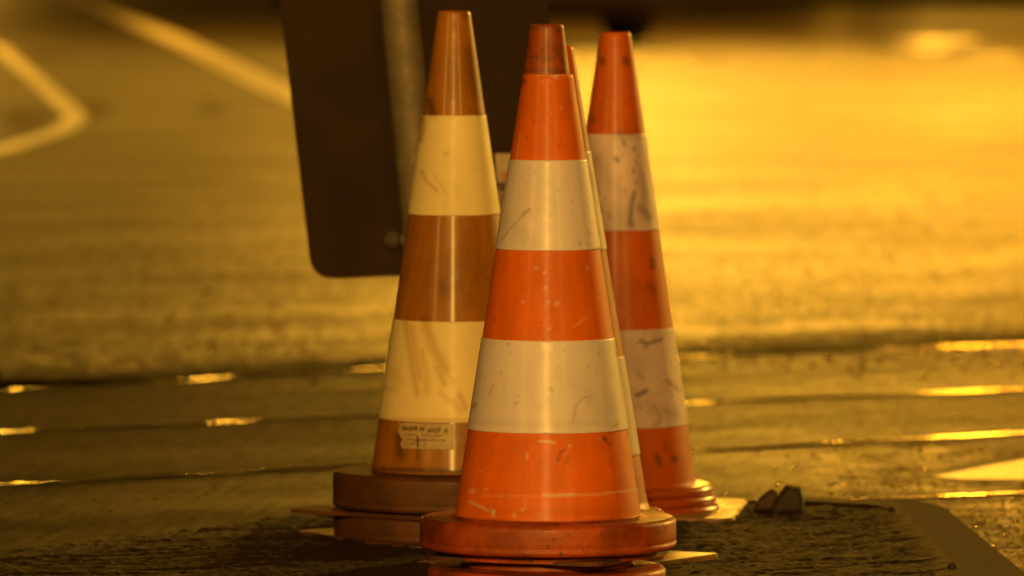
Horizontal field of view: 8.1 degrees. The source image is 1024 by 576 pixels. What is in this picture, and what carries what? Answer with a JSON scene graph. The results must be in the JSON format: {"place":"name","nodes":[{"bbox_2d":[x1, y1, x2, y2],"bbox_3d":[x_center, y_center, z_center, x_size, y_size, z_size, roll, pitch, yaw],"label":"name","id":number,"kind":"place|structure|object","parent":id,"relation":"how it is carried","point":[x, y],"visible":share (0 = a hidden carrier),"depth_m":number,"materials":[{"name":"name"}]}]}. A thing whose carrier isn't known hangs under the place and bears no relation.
{"place":"outdoors","nodes":[
{"label":"outdoors","id":0,"kind":"place"},
{"bbox_2d":[0,0,1023,54],"bbox_3d":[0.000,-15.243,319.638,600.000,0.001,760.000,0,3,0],"label":"road","id":1,"kind":"structure","parent":0,"point":[224,27],"depth_m":64.53,"materials":[{"name":"grey asphalt"}]},
{"bbox_2d":[0,46,88,151],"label":"painted line","id":2,"kind":"object","parent":1,"relation":"on","point":[75,115],"visible":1,"depth_m":37.68,"materials":[{"name":"paint"}]},
{"bbox_2d":[171,31,190,33],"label":"tar repair","id":3,"kind":"structure","parent":1,"relation":"on","point":[177,32],"depth_m":62.20,"materials":[{"name":"black asphalt"}]},
{"bbox_2d":[72,0,290,102],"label":"painted line","id":4,"kind":"object","parent":1,"relation":"on","point":[257,79],"visible":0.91,"depth_m":51.59,"materials":[{"name":"paint"}]},
{"bbox_2d":[274,0,685,43],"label":"parked car","id":5,"kind":"object","parent":1,"relation":"on","point":[636,19],"visible":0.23,"depth_m":56.11,"materials":[{"name":"black paint"}]},
{"bbox_2d":[0,55,1023,388],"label":"rough asphalt","id":6,"kind":"structure","parent":1,"relation":"on","point":[784,131],"depth_m":23.66,"materials":[{"name":"grey asphalt"}]},
{"bbox_2d":[1,107,55,127],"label":"tar repair","id":7,"kind":"structure","parent":6,"relation":"on","point":[30,117],"depth_m":35.43,"materials":[{"name":"black asphalt"}]},
{"bbox_2d":[80,99,110,118],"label":"tar repair","id":8,"kind":"structure","parent":6,"relation":"on","point":[96,108],"depth_m":37.12,"materials":[{"name":"black asphalt"}]},
{"bbox_2d":[197,103,226,112],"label":"tar repair","id":9,"kind":"structure","parent":6,"relation":"on","point":[212,108],"depth_m":37.32,"materials":[{"name":"black asphalt"}]},
{"bbox_2d":[968,54,1014,57],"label":"puddle","id":10,"kind":"object","parent":6,"relation":"on","point":[997,55],"visible":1,"depth_m":51.50,"materials":[{"name":"clear liquid"}]},
{"bbox_2d":[4,11,1023,564],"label":"wet grit","id":11,"kind":"object","parent":1,"relation":"on","point":[984,353],"visible":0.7,"depth_m":16.33,"materials":[{"name":"gravel"}]},
{"bbox_2d":[885,47,965,50],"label":"puddle","id":12,"kind":"object","parent":1,"relation":"on","point":[924,48],"visible":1,"depth_m":54.29,"materials":[{"name":"clear liquid"}]},
{"bbox_2d":[892,38,982,42],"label":"puddle","id":13,"kind":"object","parent":1,"relation":"on","point":[938,40],"visible":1,"depth_m":58.34,"materials":[{"name":"clear liquid"}]},
{"label":"concrete apron","id":14,"kind":"structure","parent":1,"relation":"on","visible":0},
{"bbox_2d":[280,0,549,278],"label":"road sign","id":15,"kind":"object","parent":14,"relation":"on","point":[358,72],"visible":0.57,"depth_m":12.48,"materials":[{"name":"metal"}]},
{"bbox_2d":[0,496,965,575],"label":"traffic island","id":16,"kind":"structure","parent":14,"relation":"on","point":[853,537],"depth_m":10.79,"materials":[{"name":"stone"}]},
{"bbox_2d":[296,515,422,547],"bbox_3d":[-0.088,0.363,11.083,0.369,0.050,0.369,-2,3,-33],"label":"traffic cone","id":17,"kind":"object","parent":16,"relation":"on","point":[393,532],"visible":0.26,"depth_m":10.94,"materials":[{"name":"brown rubber"}]},
{"bbox_2d":[291,10,499,520],"bbox_3d":[-0.088,-0.040,11.062,0.372,0.765,0.372,2,4,37],"label":"traffic cone","id":18,"kind":"object","parent":17,"relation":"on","point":[413,470],"visible":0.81,"depth_m":10.99,"materials":[{"name":"orange plastic"}]},
{"bbox_2d":[427,24,665,575],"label":"traffic cone","id":19,"kind":"object","parent":16,"relation":"on","point":[546,52],"visible":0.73,"depth_m":9.97,"materials":[{"name":"orange plastic"}]},
{"bbox_2d":[419,73,676,566],"bbox_3d":[0.050,0.037,10.015,0.356,0.667,0.356,0,3,0],"label":"traffic cone","id":20,"kind":"object","parent":19,"relation":"on","point":[547,475],"visible":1,"depth_m":9.94,"materials":[{"name":"orange plastic"}]},
{"bbox_2d":[418,46,717,565],"bbox_3d":[0.080,0.027,10.615,0.331,0.763,0.331,2,4,36],"label":"traffic cone","id":21,"kind":"object","parent":16,"relation":"on","point":[674,557],"visible":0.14,"depth_m":10.59,"materials":[{"name":"orange plastic"}]},
{"bbox_2d":[586,32,746,521],"bbox_3d":[0.164,-0.024,11.524,0.402,0.765,0.402,0,3,5],"label":"traffic cone","id":22,"kind":"object","parent":16,"relation":"on","point":[617,139],"visible":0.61,"depth_m":11.46,"materials":[{"name":"plastic"}]},
{"bbox_2d":[753,488,777,510],"bbox_3d":[0.404,0.336,11.552,0.041,0.034,0.042,0,3,0],"label":"stone","id":23,"kind":"object","parent":16,"relation":"on","point":[766,500],"visible":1,"depth_m":11.53,"materials":[{"name":"brown stone"}]},
{"bbox_2d":[770,484,804,513],"bbox_3d":[0.437,0.334,11.500,0.057,0.045,0.068,0,3,0],"label":"stone","id":24,"kind":"object","parent":16,"relation":"on","point":[790,498],"visible":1,"depth_m":11.47,"materials":[{"name":"stone"}]},
{"bbox_2d":[831,508,839,514],"bbox_3d":[0.508,0.351,11.407,0.014,0.011,0.014,0,3,0],"label":"pebble","id":25,"kind":"object","parent":16,"relation":"on","point":[835,511],"visible":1,"depth_m":11.40,"materials":[{"name":"brown stone"}]},
{"bbox_2d":[947,563,956,568],"bbox_3d":[0.634,0.401,10.459,0.012,0.009,0.012,-2,3,-32],"label":"pebble","id":26,"kind":"object","parent":16,"relation":"on","point":[951,565],"visible":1,"depth_m":10.46,"materials":[{"name":"stone"}]},
{"bbox_2d":[0,344,1023,552],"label":"floated concrete","id":27,"kind":"object","parent":14,"relation":"on","point":[33,516],"visible":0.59,"depth_m":13.75,"materials":[{"name":"grey concrete"}]},
{"bbox_2d":[0,432,1023,487],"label":"steel rail","id":28,"kind":"object","parent":14,"relation":"on","point":[203,474],"visible":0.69,"depth_m":12.77,"materials":[{"name":"black"}]},
{"bbox_2d":[0,388,1023,434],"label":"steel rail","id":29,"kind":"object","parent":14,"relation":"on","point":[377,415],"visible":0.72,"depth_m":14.08,"materials":[{"name":"black"}]},
{"bbox_2d":[0,343,1023,392],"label":"steel rail","id":30,"kind":"object","parent":14,"relation":"on","point":[345,370],"visible":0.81,"depth_m":15.48,"materials":[{"name":"black"}]},
{"bbox_2d":[869,498,1023,575],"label":"kerb","id":31,"kind":"structure","parent":14,"relation":"on","point":[967,550],"depth_m":10.90,"materials":[{"name":"concrete"}]},
{"bbox_2d":[683,0,1023,7],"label":"verge","id":32,"kind":"structure","parent":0,"point":[752,3],"depth_m":82.08,"materials":[{"name":"soil"}]},
{"label":"asphalt patch","id":33,"kind":"structure","parent":0,"visible":0},
{"bbox_2d":[797,435,1023,571],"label":"coarse asphalt","id":34,"kind":"structure","parent":33,"relation":"on","point":[874,469],"depth_m":12.60,"materials":[{"name":"grey asphalt"}]},
{"bbox_2d":[937,459,1023,479],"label":"painted marking","id":35,"kind":"object","parent":34,"relation":"on","point":[1012,470],"visible":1,"depth_m":12.66,"materials":[{"name":"paint"}]},
{"bbox_2d":[858,492,1023,500],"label":"steel rail","id":36,"kind":"object","parent":33,"relation":"on","point":[1003,494],"visible":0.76,"depth_m":12.14,"materials":[{"name":"silver metal"}]}
]}

